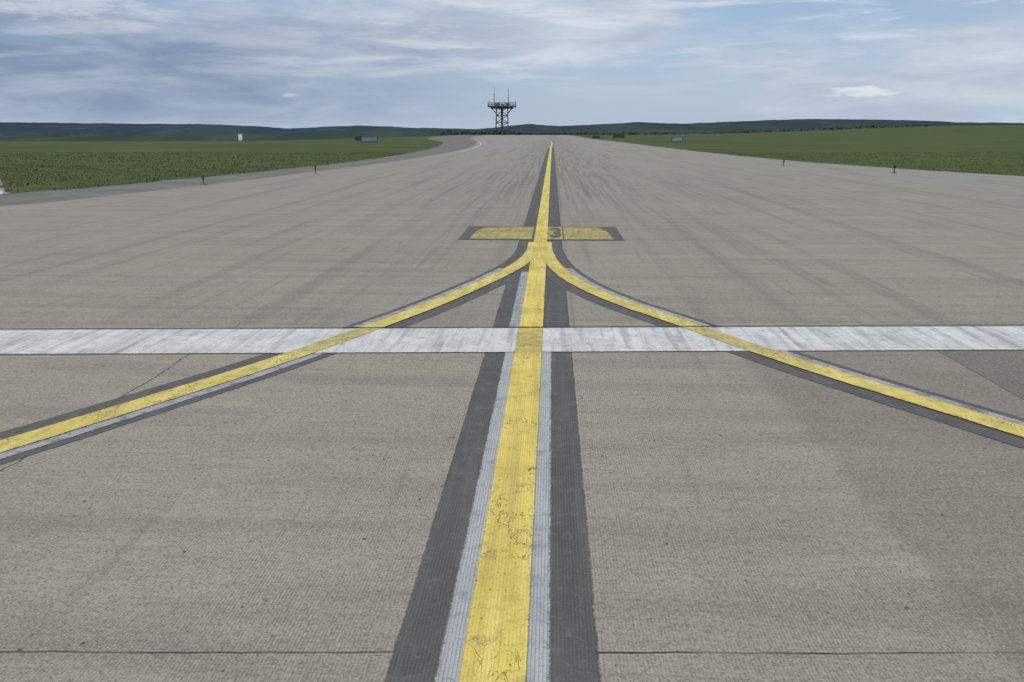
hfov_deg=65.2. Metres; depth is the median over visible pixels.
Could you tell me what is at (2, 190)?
traffic cone
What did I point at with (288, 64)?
sky
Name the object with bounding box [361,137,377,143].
airfield guidance sign
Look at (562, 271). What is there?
taxiway lead off line
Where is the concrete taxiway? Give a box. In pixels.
[0,135,1023,681]
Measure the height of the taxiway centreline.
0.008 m
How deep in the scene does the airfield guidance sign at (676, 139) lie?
109.48 m
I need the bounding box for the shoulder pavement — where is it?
[0,135,1023,205]
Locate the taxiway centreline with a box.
[385,138,599,681]
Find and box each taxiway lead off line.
[0,242,539,463]
[539,242,1023,447]
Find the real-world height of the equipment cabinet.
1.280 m
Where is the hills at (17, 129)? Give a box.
[0,119,1023,137]
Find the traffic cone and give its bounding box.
[0,180,10,193]
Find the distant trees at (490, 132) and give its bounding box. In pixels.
[430,129,694,135]
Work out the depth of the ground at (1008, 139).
80.55 m
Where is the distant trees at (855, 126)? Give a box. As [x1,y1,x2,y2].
[700,124,931,133]
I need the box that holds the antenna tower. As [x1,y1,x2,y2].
[488,88,515,131]
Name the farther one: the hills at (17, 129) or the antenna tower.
the hills at (17, 129)
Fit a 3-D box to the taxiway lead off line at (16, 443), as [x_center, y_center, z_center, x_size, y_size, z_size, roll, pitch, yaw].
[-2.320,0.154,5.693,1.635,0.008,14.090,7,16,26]
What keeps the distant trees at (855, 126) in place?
on the ground at (1008, 139)
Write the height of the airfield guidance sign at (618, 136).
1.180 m
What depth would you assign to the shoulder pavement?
29.64 m
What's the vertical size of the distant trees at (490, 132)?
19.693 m
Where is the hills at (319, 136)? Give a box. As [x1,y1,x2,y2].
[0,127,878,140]
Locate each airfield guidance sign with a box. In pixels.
[355,136,362,141]
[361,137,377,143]
[613,134,623,138]
[671,137,682,143]
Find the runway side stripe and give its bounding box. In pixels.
[0,325,1023,353]
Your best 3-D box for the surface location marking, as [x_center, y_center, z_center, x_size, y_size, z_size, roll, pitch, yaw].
[0.479,-1.766,13.027,2.540,0.009,1.800,1,15,3]
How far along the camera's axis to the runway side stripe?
6.32 m
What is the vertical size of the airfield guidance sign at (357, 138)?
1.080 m
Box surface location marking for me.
[457,226,624,240]
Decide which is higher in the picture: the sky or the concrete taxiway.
the sky
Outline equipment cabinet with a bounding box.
[238,134,242,140]
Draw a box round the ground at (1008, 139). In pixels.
[0,125,1023,193]
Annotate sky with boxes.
[0,0,1023,128]

